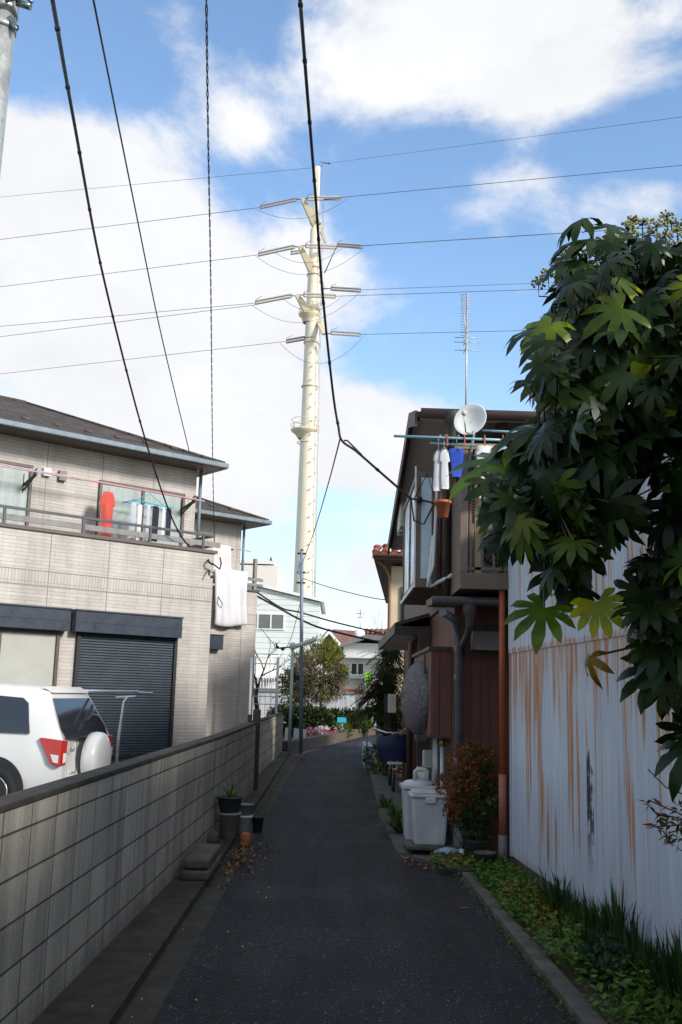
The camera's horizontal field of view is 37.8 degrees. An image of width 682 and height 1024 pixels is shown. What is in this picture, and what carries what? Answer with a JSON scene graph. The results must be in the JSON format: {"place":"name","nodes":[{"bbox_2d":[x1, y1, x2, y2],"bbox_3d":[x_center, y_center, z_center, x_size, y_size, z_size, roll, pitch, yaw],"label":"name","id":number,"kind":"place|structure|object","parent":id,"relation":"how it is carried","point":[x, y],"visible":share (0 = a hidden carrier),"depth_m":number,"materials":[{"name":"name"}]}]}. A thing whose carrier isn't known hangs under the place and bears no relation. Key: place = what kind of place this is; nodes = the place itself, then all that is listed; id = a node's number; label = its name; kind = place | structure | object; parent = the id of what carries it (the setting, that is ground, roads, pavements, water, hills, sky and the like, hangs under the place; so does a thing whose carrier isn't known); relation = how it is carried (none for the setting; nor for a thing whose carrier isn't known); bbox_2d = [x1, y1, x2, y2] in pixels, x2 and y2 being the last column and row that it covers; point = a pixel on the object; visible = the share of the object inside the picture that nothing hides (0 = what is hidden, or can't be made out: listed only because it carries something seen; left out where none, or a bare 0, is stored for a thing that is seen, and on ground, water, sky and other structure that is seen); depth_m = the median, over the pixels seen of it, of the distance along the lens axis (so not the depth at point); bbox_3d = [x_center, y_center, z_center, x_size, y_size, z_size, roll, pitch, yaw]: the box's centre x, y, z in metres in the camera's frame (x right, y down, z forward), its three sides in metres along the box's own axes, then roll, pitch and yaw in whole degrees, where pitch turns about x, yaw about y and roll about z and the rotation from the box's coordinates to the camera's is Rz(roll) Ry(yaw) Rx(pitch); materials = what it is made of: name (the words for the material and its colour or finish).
{"place":"outdoors","nodes":[
{"label":"outdoors","id":0,"kind":"place"},
{"bbox_2d":[116,753,303,1023],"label":"concrete strip","id":1,"kind":"object","parent":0,"point":[153,991],"visible":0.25,"depth_m":6.46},
{"bbox_2d":[238,815,252,838],"bbox_3d":[-1.053,3.416,10.809,0.184,0.242,0.181,2,-10,0],"label":"flower pot","id":2,"kind":"object","parent":1,"relation":"on","point":[245,821],"visible":0.59,"depth_m":10.75,"materials":[{"name":"white paint"}]},
{"bbox_2d":[239,803,253,814],"bbox_3d":[-1.038,3.235,10.842,0.173,0.110,0.170,2,-10,0],"label":"flower pot","id":3,"kind":"object","parent":2,"relation":"on","point":[245,808],"visible":0.84,"depth_m":10.79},
{"bbox_2d":[240,832,250,846],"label":"flower pot","id":4,"kind":"object","parent":1,"relation":"on","point":[245,838],"visible":0.98,"depth_m":10.31,"materials":[{"name":"ceramic"}]},
{"bbox_2d":[252,815,264,832],"bbox_3d":[-0.957,3.587,11.439,0.151,0.176,0.149,2,-10,0],"label":"flower pot","id":5,"kind":"object","parent":1,"relation":"on","point":[257,822],"visible":0.9,"depth_m":11.39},
{"bbox_2d":[275,642,295,754],"bbox_3d":[-1.472,4.771,25.552,0.556,2.857,0.180,2,-10,0],"label":"street pole","id":6,"kind":"object","parent":1,"relation":"on","point":[292,646],"visible":0.98,"depth_m":25.55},
{"bbox_2d":[0,0,681,634],"label":"sky","id":7,"kind":"structure","parent":0,"point":[386,77],"materials":[{"name":"blue"}]},
{"bbox_2d":[321,628,386,682],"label":"red roof house","id":8,"kind":"structure","parent":0,"point":[340,638],"depth_m":61.81,"materials":[{"name":"brown tile"}]},
{"bbox_2d":[340,634,383,710],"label":"white house","id":9,"kind":"structure","parent":0,"point":[354,659],"depth_m":49.39,"materials":[{"name":"paint"}]},
{"bbox_2d":[350,662,364,675],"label":"window","id":10,"kind":"structure","parent":9,"relation":"in","point":[356,667],"depth_m":49.35,"materials":[{"name":"white paint"}]},
{"bbox_2d":[152,735,577,1023],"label":"lane","id":11,"kind":"structure","parent":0,"point":[352,918],"depth_m":6.61,"materials":[{"name":"asphalt"}]},
{"bbox_2d":[222,854,259,864],"bbox_3d":[-0.950,3.327,9.540,0.320,0.014,0.530,2,-10,0],"label":"drain grate","id":12,"kind":"object","parent":11,"relation":"on","point":[255,859],"visible":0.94,"depth_m":9.47,"materials":[{"name":"metal"}]},
{"bbox_2d":[217,752,454,888],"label":"leaf litter","id":13,"kind":"object","parent":11,"relation":"on","point":[246,856],"visible":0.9,"depth_m":9.49,"materials":[{"name":"orange plant"}]},
{"bbox_2d":[220,760,575,1022],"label":"moss tufts","id":14,"kind":"object","parent":11,"relation":"on","point":[515,943],"visible":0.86,"depth_m":6.66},
{"bbox_2d":[296,747,513,864],"bbox_3d":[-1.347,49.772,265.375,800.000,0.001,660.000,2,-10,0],"label":"ground","id":15,"kind":"structure","parent":0,"point":[510,858],"depth_m":23.63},
{"bbox_2d":[0,0,33,173],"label":"utility pole","id":16,"kind":"object","parent":15,"relation":"on","point":[9,13],"visible":1,"depth_m":7.03,"materials":[{"name":"concrete"}]},
{"bbox_2d":[92,0,188,449],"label":"thin cable","id":17,"kind":"object","parent":16,"relation":"hanging from","point":[98,25],"visible":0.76,"depth_m":12.43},
{"bbox_2d":[0,683,112,795],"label":"parked car","id":18,"kind":"object","parent":15,"relation":"on","point":[50,733],"visible":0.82,"depth_m":11.89,"materials":[{"name":"white paint"}]},
{"bbox_2d":[0,735,220,1023],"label":"block wall","id":19,"kind":"structure","parent":15,"relation":"on","point":[91,864],"depth_m":5.53,"materials":[{"name":"concrete"}]},
{"bbox_2d":[84,689,152,762],"bbox_3d":[-3.918,3.129,13.309,2.726,1.588,0.361,5,-11,-18],"label":"laundry stand","id":20,"kind":"object","parent":15,"relation":"on","point":[135,692],"visible":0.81,"depth_m":13.72,"materials":[{"name":"metal"}]},
{"bbox_2d":[0,395,271,763],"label":"tiled house","id":21,"kind":"structure","parent":15,"relation":"on","point":[84,604],"depth_m":18.05,"materials":[{"name":"tile"}]},
{"bbox_2d":[0,460,33,525],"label":"window","id":22,"kind":"structure","parent":21,"relation":"in","point":[11,480],"depth_m":17.65,"materials":[{"name":"clear glass"}]},
{"bbox_2d":[0,627,60,685],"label":"window","id":23,"kind":"structure","parent":21,"relation":"in","point":[27,656],"depth_m":16.53,"materials":[{"name":"beige glass"}]},
{"bbox_2d":[0,463,204,516],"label":"laundry pole","id":24,"kind":"object","parent":21,"relation":"attached to","point":[36,471],"visible":1,"depth_m":17.89,"materials":[{"name":"metal"}]},
{"bbox_2d":[99,485,114,536],"bbox_3d":[-4.288,-0.039,18.285,0.330,0.975,0.060,10,-13,-38],"label":"shirt","id":25,"kind":"object","parent":24,"relation":"hanging from","point":[107,502],"visible":0.88,"depth_m":18.27,"materials":[{"name":"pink fabric"}]},
{"bbox_2d":[123,493,173,509],"bbox_3d":[-3.640,-0.230,18.879,0.918,0.259,0.362,10,-13,-39],"label":"peg hanger","id":26,"kind":"object","parent":24,"relation":"hanging from","point":[147,502],"visible":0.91,"depth_m":18.79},
{"bbox_2d":[129,502,136,539],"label":"trousers","id":27,"kind":"object","parent":26,"relation":"hanging from","point":[133,513],"visible":0.72,"depth_m":18.42,"materials":[{"name":"white fabric"}]},
{"bbox_2d":[136,504,141,540],"bbox_3d":[-3.769,0.248,18.570,0.050,0.800,0.116,-1,-11,16],"label":"towel","id":28,"kind":"object","parent":26,"relation":"hanging from","point":[139,515],"visible":0.55,"depth_m":18.57,"materials":[{"name":"white fabric"}]},
{"bbox_2d":[151,506,158,541],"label":"trousers","id":29,"kind":"object","parent":26,"relation":"hanging from","point":[155,515],"visible":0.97,"depth_m":18.80,"materials":[{"name":"black fabric"}]},
{"bbox_2d":[50,0,190,546],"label":"service cable","id":30,"kind":"object","parent":21,"relation":"attached to","point":[58,33],"visible":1,"depth_m":10.84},
{"bbox_2d":[95,480,185,545],"bbox_3d":[-3.846,0.138,19.211,1.860,1.260,0.050,10,-13,-39],"label":"window","id":31,"kind":"structure","parent":21,"relation":"in","point":[121,511],"depth_m":19.24,"materials":[{"name":"clear glass"}]},
{"bbox_2d":[205,0,214,541],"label":"twisted cable","id":32,"kind":"object","parent":21,"relation":"attached to","point":[206,41],"visible":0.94,"depth_m":12.84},
{"bbox_2d":[213,568,247,626],"bbox_3d":[-2.824,2.170,24.979,1.069,1.460,0.528,10,-13,-39],"label":"futon","id":33,"kind":"object","parent":21,"relation":"on","point":[231,589],"visible":0.94,"depth_m":24.79,"materials":[{"name":"white fabric"}]},
{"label":"laundry pole","id":34,"kind":"object","parent":21,"relation":"attached to","visible":0},
{"bbox_2d":[213,545,230,571],"bbox_3d":[-2.970,1.174,24.872,0.599,0.710,0.072,9,-13,-37],"label":"bath towel","id":35,"kind":"object","parent":34,"relation":"hanging from","point":[224,552],"visible":0.72,"depth_m":24.90,"materials":[{"name":"fabric"}]},
{"bbox_2d":[31,751,288,1023],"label":"ledge","id":36,"kind":"object","parent":15,"relation":"on","point":[108,980],"visible":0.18,"depth_m":5.80,"materials":[{"name":"concrete"}]},
{"bbox_2d":[180,843,221,880],"bbox_3d":[-1.202,3.018,8.619,0.240,0.165,0.950,2,-10,0],"label":"kerb stone","id":37,"kind":"object","parent":36,"relation":"on","point":[202,861],"visible":1,"depth_m":8.23,"materials":[{"name":"concrete"}]},
{"bbox_2d":[207,831,218,843],"bbox_3d":[-1.320,3.321,10.164,0.140,0.115,0.200,2,-10,0],"label":"stone lump","id":38,"kind":"object","parent":36,"relation":"on","point":[212,837],"visible":0.74,"depth_m":10.08,"materials":[{"name":"concrete"}]},
{"bbox_2d":[217,811,241,838],"bbox_3d":[-1.190,3.322,10.571,0.259,0.264,0.255,2,-10,0],"label":"flower pot","id":39,"kind":"object","parent":36,"relation":"on","point":[228,825],"visible":0.93,"depth_m":10.48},
{"bbox_2d":[216,795,243,812],"bbox_3d":[-1.184,3.105,10.580,0.292,0.165,0.287,2,-10,0],"label":"flower pot","id":40,"kind":"object","parent":39,"relation":"on","point":[229,804],"visible":0.98,"depth_m":10.48,"materials":[{"name":"plastic"}]},
{"bbox_2d":[211,722,255,831],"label":"block wall","id":41,"kind":"structure","parent":15,"relation":"on","point":[237,756],"depth_m":13.01,"materials":[{"name":"concrete"}]},
{"bbox_2d":[247,709,260,789],"bbox_3d":[-1.403,3.802,15.839,0.200,1.300,0.140,2,-10,0],"label":"gate post","id":42,"kind":"object","parent":15,"relation":"on","point":[257,716],"visible":0.51,"depth_m":15.82,"materials":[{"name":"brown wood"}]},
{"bbox_2d":[240,713,282,774],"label":"block wall","id":43,"kind":"structure","parent":15,"relation":"on","point":[271,731],"depth_m":21.34,"materials":[{"name":"concrete"}]},
{"bbox_2d":[240,560,283,588],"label":"cream block","id":44,"kind":"structure","parent":15,"relation":"on","point":[269,573],"depth_m":72.38,"materials":[{"name":"beige concrete"}]},
{"bbox_2d":[248,653,279,713],"bbox_3d":[-2.346,4.768,24.839,1.391,2.561,2.665,2,-10,0],"label":"fence","id":45,"kind":"object","parent":15,"relation":"on","point":[265,688],"visible":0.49,"depth_m":26.12,"materials":[{"name":"white paint"}]},
{"bbox_2d":[247,581,325,720],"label":"pale green building","id":46,"kind":"structure","parent":15,"relation":"on","point":[275,624],"depth_m":45.77,"materials":[{"name":"white paint"}]},
{"bbox_2d":[256,613,284,629],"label":"window","id":47,"kind":"structure","parent":46,"relation":"in","point":[267,621],"depth_m":45.78,"materials":[{"name":"glass"}]},
{"bbox_2d":[256,656,286,689],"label":"window","id":48,"kind":"structure","parent":46,"relation":"in","point":[272,659],"depth_m":45.41,"materials":[{"name":"white paint"}]},
{"bbox_2d":[296,549,316,752],"bbox_3d":[-0.951,3.661,26.599,0.722,5.444,0.407,-2,-11,18],"label":"utility pole","id":49,"kind":"object","parent":15,"relation":"on","point":[302,643],"visible":0.84,"depth_m":26.62,"materials":[{"name":"metal"}]},
{"bbox_2d":[257,595,378,642],"bbox_3d":[-0.598,3.005,27.510,4.559,1.020,0.349,10,-14,-41],"label":"street cable","id":50,"kind":"object","parent":49,"relation":"attached to","point":[288,613],"visible":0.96,"depth_m":27.52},
{"bbox_2d":[257,592,381,633],"bbox_3d":[-0.621,2.833,27.566,4.556,0.842,0.397,10,-14,-41],"label":"street cable","id":51,"kind":"object","parent":49,"relation":"attached to","point":[318,617],"visible":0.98,"depth_m":27.37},
{"bbox_2d":[302,438,339,563],"bbox_3d":[-0.496,0.299,19.256,0.105,0.593,16.032,2,-10,-4],"label":"thin cable","id":52,"kind":"object","parent":49,"relation":"attached to","point":[325,492],"visible":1,"depth_m":15.44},
{"bbox_2d":[255,162,361,596],"bbox_3d":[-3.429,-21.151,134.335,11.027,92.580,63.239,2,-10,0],"label":"pylon","id":53,"kind":"object","parent":15,"relation":"on","point":[306,432],"visible":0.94,"depth_m":103.16,"materials":[{"name":"beige paint"}]},
{"bbox_2d":[0,117,681,373],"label":"power line","id":54,"kind":"object","parent":53,"relation":"attached to","point":[315,261],"visible":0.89,"depth_m":105.72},
{"bbox_2d":[282,726,375,752],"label":"garden kerb","id":55,"kind":"structure","parent":15,"relation":"on","point":[316,741],"depth_m":30.09,"materials":[{"name":"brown concrete"}]},
{"bbox_2d":[376,694,391,775],"bbox_3d":[0.994,4.996,23.185,0.210,1.700,7.604,1,-10,1],"label":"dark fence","id":56,"kind":"object","parent":15,"relation":"on","point":[387,725],"visible":0.21,"depth_m":19.50,"materials":[{"name":"metal"}]},
{"bbox_2d":[372,544,404,771],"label":"cream house","id":57,"kind":"structure","parent":15,"relation":"on","point":[389,567],"depth_m":21.59,"materials":[{"name":"paint"}]},
{"bbox_2d":[378,408,541,854],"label":"brown house","id":58,"kind":"structure","parent":15,"relation":"on","point":[448,625],"depth_m":10.68,"materials":[{"name":"wood"}]},
{"bbox_2d":[298,0,440,524],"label":"service cable","id":59,"kind":"object","parent":58,"relation":"attached to","point":[418,499],"visible":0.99,"depth_m":10.05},
{"bbox_2d":[388,694,395,712],"bbox_3d":[0.976,3.662,19.057,0.150,0.350,0.200,2,-10,0],"label":"meter box","id":60,"kind":"object","parent":58,"relation":"attached to","point":[391,703],"visible":1,"depth_m":18.96,"materials":[{"name":"white plastic"}]},
{"bbox_2d":[397,500,405,535],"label":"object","id":61,"kind":"object","parent":58,"relation":"attached to","point":[400,515],"visible":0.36,"depth_m":13.55,"materials":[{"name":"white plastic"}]},
{"bbox_2d":[401,654,428,740],"bbox_3d":[0.852,2.190,11.803,0.278,0.950,1.740,2,-10,0],"label":"domed cover","id":62,"kind":"object","parent":58,"relation":"attached to","point":[415,696],"visible":0.98,"depth_m":11.20,"materials":[{"name":"grey plastic"}]},
{"bbox_2d":[434,499,452,518],"bbox_3d":[1.024,-0.080,9.898,0.191,0.287,0.166,2,-10,0],"label":"hanging pot","id":63,"kind":"object","parent":58,"relation":"hanging from","point":[442,507],"visible":0.94,"depth_m":9.83,"materials":[{"name":"ceramic"}]},
{"bbox_2d":[394,431,501,440],"bbox_3d":[1.277,-0.755,10.005,1.503,0.128,0.195,2,-10,0],"label":"laundry pole","id":64,"kind":"object","parent":58,"relation":"attached to","point":[442,437],"visible":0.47,"depth_m":9.90,"materials":[{"name":"metal"}]},
{"bbox_2d":[433,439,441,490],"bbox_3d":[0.968,-0.492,9.920,0.100,0.575,0.032,2,-10,0],"label":"vest","id":65,"kind":"object","parent":64,"relation":"hanging from","point":[437,486],"visible":1,"depth_m":9.90,"materials":[{"name":"white fabric"}]},
{"bbox_2d":[439,434,449,488],"bbox_3d":[1.029,-0.503,9.899,0.112,0.560,0.026,2,-10,0],"label":"shirt","id":66,"kind":"object","parent":64,"relation":"hanging from","point":[444,458],"visible":0.99,"depth_m":9.88,"materials":[{"name":"white fabric"}]},
{"bbox_2d":[430,442,476,446],"bbox_3d":[1.291,-0.666,9.985,0.795,0.045,0.020,2,-10,0],"label":"laundry pole","id":67,"kind":"object","parent":64,"relation":"attached to","point":[453,444],"visible":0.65,"depth_m":9.98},
{"bbox_2d":[477,445,494,497],"bbox_3d":[1.453,-0.395,9.905,0.214,0.546,0.070,4,-11,-14],"label":"sheet","id":68,"kind":"object","parent":67,"relation":"hanging from","point":[483,448],"visible":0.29,"depth_m":9.93,"materials":[{"name":"white fabric"}]},
{"bbox_2d":[449,435,463,476],"bbox_3d":[1.152,-0.561,9.926,0.147,0.436,0.032,2,-10,-5],"label":"shirt","id":69,"kind":"object","parent":64,"relation":"hanging from","point":[456,456],"visible":0.95,"depth_m":9.91,"materials":[{"name":"blue fabric"}]},
{"bbox_2d":[455,293,479,436],"bbox_3d":[1.427,-1.595,11.365,0.234,1.921,0.232,-7,-14,41],"label":"tv aerial","id":70,"kind":"object","parent":58,"relation":"attached to","point":[466,337],"visible":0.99,"depth_m":11.44,"materials":[{"name":"metal"}]},
{"bbox_2d":[454,404,486,460],"bbox_3d":[1.271,-0.818,10.006,0.293,0.603,0.286,7,-11,-26],"label":"satellite dish","id":71,"kind":"object","parent":58,"relation":"attached to","point":[469,419],"visible":1,"depth_m":10.07,"materials":[{"name":"metal"}]},
{"bbox_2d":[468,524,507,573],"bbox_3d":[1.640,0.406,10.396,0.660,0.520,0.314,2,-10,0],"label":"air conditioner","id":72,"kind":"object","parent":58,"relation":"on","point":[488,563],"visible":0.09,"depth_m":10.24,"materials":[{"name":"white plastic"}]},
{"bbox_2d":[498,566,506,864],"bbox_3d":[1.572,1.803,9.702,0.082,3.200,0.086,2,-10,0],"label":"rain pipe","id":73,"kind":"object","parent":58,"relation":"attached to","point":[502,843],"visible":0.77,"depth_m":9.62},
{"bbox_2d":[462,872,607,1023],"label":"kerb","id":74,"kind":"structure","parent":15,"relation":"on","point":[564,989],"depth_m":5.96,"materials":[{"name":"concrete"}]},
{"bbox_2d":[472,869,675,1023],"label":"planting bed","id":75,"kind":"object","parent":15,"relation":"on","point":[580,987],"depth_m":5.78,"materials":[{"name":"soil"}]},
{"bbox_2d":[429,849,681,1023],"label":"weeds","id":76,"kind":"object","parent":75,"relation":"on","point":[506,875],"visible":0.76,"depth_m":6.49,"materials":[{"name":"plant"}]},
{"bbox_2d":[445,209,681,802],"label":"fatsia tree","id":77,"kind":"object","parent":75,"relation":"on","point":[553,488],"visible":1,"depth_m":3.95,"materials":[{"name":"green plant"}]},
{"bbox_2d":[576,928,632,997],"bbox_3d":[1.508,2.577,5.707,0.324,0.310,0.800,-1,-11,12],"label":"shrub","id":78,"kind":"object","parent":75,"relation":"on","point":[607,942],"visible":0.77,"depth_m":5.63,"materials":[{"name":"green plant"}]},
{"bbox_2d":[528,866,681,1023],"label":"sword leaves","id":79,"kind":"object","parent":75,"relation":"on","point":[667,967],"visible":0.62,"depth_m":5.94,"materials":[{"name":"plant"}]},
{"bbox_2d":[620,985,681,1023],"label":"shrub","id":80,"kind":"object","parent":75,"relation":"on","point":[677,1003],"visible":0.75,"depth_m":4.89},
{"bbox_2d":[636,769,681,852],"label":"nandina","id":81,"kind":"object","parent":15,"relation":"on","point":[662,825],"visible":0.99,"depth_m":4.58,"materials":[{"name":"green plant"}]},
{"bbox_2d":[369,768,497,874],"bbox_3d":[1.041,4.425,15.210,1.080,0.080,12.500,2,-10,0],"label":"concrete apron","id":82,"kind":"object","parent":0,"point":[380,784],"visible":0.22,"depth_m":12.36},
{"bbox_2d":[360,744,382,773],"bbox_3d":[0.685,5.028,20.249,0.585,0.594,1.312,2,-10,0],"label":"garden shrub","id":83,"kind":"object","parent":82,"relation":"on","point":[371,763],"visible":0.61,"depth_m":20.46,"materials":[{"name":"green plant"}]},
{"bbox_2d":[345,650,403,736],"bbox_3d":[0.871,3.932,20.088,1.476,2.689,1.844,7,-12,-29],"label":"fan palm","id":84,"kind":"object","parent":82,"relation":"on","point":[387,673],"visible":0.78,"depth_m":19.92,"materials":[{"name":"green plant"}]},
{"bbox_2d":[368,792,399,806],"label":"strap plant","id":85,"kind":"object","parent":82,"relation":"on","point":[382,800],"visible":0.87,"depth_m":14.05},
{"bbox_2d":[372,807,402,832],"bbox_3d":[0.689,3.569,11.541,0.700,0.275,0.592,9,-13,-35],"label":"strap plant","id":86,"kind":"object","parent":82,"relation":"on","point":[398,825],"visible":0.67,"depth_m":11.48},
{"bbox_2d":[374,730,403,774],"bbox_3d":[0.964,4.615,18.900,0.726,0.938,1.003,2,-10,0],"label":"garden shrub","id":87,"kind":"object","parent":82,"relation":"on","point":[384,765],"visible":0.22,"depth_m":18.67,"materials":[{"name":"green plant"}]},
{"bbox_2d":[373,728,406,791],"bbox_3d":[0.866,4.199,16.998,0.664,1.093,1.900,2,-10,0],"label":"bicycle","id":88,"kind":"object","parent":82,"relation":"on","point":[391,748],"visible":0.92,"depth_m":16.26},
{"bbox_2d":[378,800,402,819],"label":"strap plant","id":89,"kind":"object","parent":82,"relation":"on","point":[398,812],"visible":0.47,"depth_m":12.38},
{"bbox_2d":[399,768,436,839],"bbox_3d":[0.826,3.121,10.668,0.380,0.752,0.440,2,-10,0],"label":"rubbish bin","id":90,"kind":"object","parent":82,"relation":"on","point":[406,786],"visible":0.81,"depth_m":10.51,"materials":[{"name":"plastic"}]},
{"bbox_2d":[417,766,432,781],"bbox_3d":[0.932,3.277,11.200,0.260,0.800,0.260,2,-10,0],"label":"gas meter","id":91,"kind":"object","parent":82,"relation":"on","point":[420,775],"visible":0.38,"depth_m":11.20,"materials":[{"name":"metal"}]},
{"bbox_2d":[403,839,455,850],"bbox_3d":[0.898,3.401,10.161,0.500,0.035,0.480,2,-10,0],"label":"board","id":92,"kind":"object","parent":82,"relation":"on","point":[409,845],"visible":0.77,"depth_m":9.97,"materials":[{"name":"concrete"}]},
{"bbox_2d":[408,789,447,845],"bbox_3d":[0.901,3.121,10.189,0.410,0.525,0.365,2,-10,0],"label":"rubbish bin","id":93,"kind":"object","parent":92,"relation":"on","point":[429,824],"visible":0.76,"depth_m":10.05,"materials":[{"name":"plastic"}]},
{"bbox_2d":[434,847,464,858],"bbox_3d":[1.063,3.364,9.804,0.301,0.125,0.124,-1,-11,13],"label":"plastic jug","id":94,"kind":"object","parent":82,"relation":"on","point":[448,849],"visible":0.51,"depth_m":9.77,"materials":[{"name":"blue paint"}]},
{"bbox_2d":[432,738,498,848],"bbox_3d":[1.247,2.814,9.824,0.836,1.146,0.432,10,-13,-40],"label":"dry shrub","id":95,"kind":"object","parent":82,"relation":"on","point":[455,774],"visible":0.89,"depth_m":9.78,"materials":[{"name":"brown plant"}]},
{"bbox_2d":[448,740,498,840],"bbox_3d":[1.333,2.779,9.828,0.565,1.044,0.569,2,-10,0],"label":"potted shrub","id":96,"kind":"object","parent":82,"relation":"on","point":[478,821],"visible":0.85,"depth_m":9.76,"materials":[{"name":"green plant"}]},
{"bbox_2d":[463,838,489,857],"bbox_3d":[1.331,3.314,9.772,0.280,0.200,0.273,2,-10,0],"label":"flower pot","id":97,"kind":"object","parent":82,"relation":"on","point":[471,845],"visible":0.56,"depth_m":9.68,"materials":[{"name":"plastic"}]},
{"bbox_2d":[473,850,495,866],"bbox_3d":[1.352,3.263,9.355,0.216,0.132,0.213,2,-10,0],"label":"flower pot","id":98,"kind":"object","parent":82,"relation":"on","point":[486,855],"visible":0.79,"depth_m":9.29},
{"bbox_2d":[508,453,681,960],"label":"tin shed","id":99,"kind":"structure","parent":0,"point":[584,754],"depth_m":7.17,"materials":[{"name":"metal"}]},
{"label":"garden soil","id":100,"kind":"structure","parent":0,"visible":0},
{"bbox_2d":[253,605,296,708],"bbox_3d":[-2.740,4.464,28.871,2.191,4.583,2.120,-3,-11,25],"label":"bare tree","id":101,"kind":"object","parent":100,"relation":"on","point":[255,693],"visible":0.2,"depth_m":29.13,"materials":[{"name":"brown plant"}]},
{"bbox_2d":[273,650,320,727],"bbox_3d":[-1.521,6.789,37.873,2.190,3.157,2.270,2,-10,0],"label":"round tree","id":102,"kind":"object","parent":100,"relation":"on","point":[295,701],"visible":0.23,"depth_m":37.60,"materials":[{"name":"green plant"}]},
{"bbox_2d":[266,701,336,737],"bbox_3d":[-1.327,6.855,32.605,2.433,1.312,1.426,2,-10,0],"label":"hedge","id":103,"kind":"object","parent":100,"relation":"on","point":[312,717],"visible":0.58,"depth_m":32.39,"materials":[{"name":"green plant"}]},
{"bbox_2d":[258,689,354,726],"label":"panel fence","id":104,"kind":"object","parent":100,"relation":"on","point":[343,702],"visible":0.07,"depth_m":42.24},
{"bbox_2d":[286,634,351,724],"bbox_3d":[-0.804,6.122,35.442,2.404,3.574,2.510,2,-10,0],"label":"round tree","id":105,"kind":"object","parent":100,"relation":"on","point":[324,686],"visible":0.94,"depth_m":35.07,"materials":[{"name":"green plant"}]},
{"bbox_2d":[306,724,345,736],"bbox_3d":[-0.443,7.102,32.214,0.494,0.464,5.657,-1,-11,12],"label":"flower bed","id":106,"kind":"object","parent":100,"relation":"on","point":[318,730],"visible":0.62,"depth_m":31.16,"materials":[{"name":"pink plant"}]},
{"bbox_2d":[316,706,372,736],"bbox_3d":[0.216,7.757,36.614,1.312,1.285,2.916,-6,-13,37],"label":"hedge","id":107,"kind":"object","parent":100,"relation":"on","point":[342,712],"visible":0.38,"depth_m":36.40,"materials":[{"name":"green plant"}]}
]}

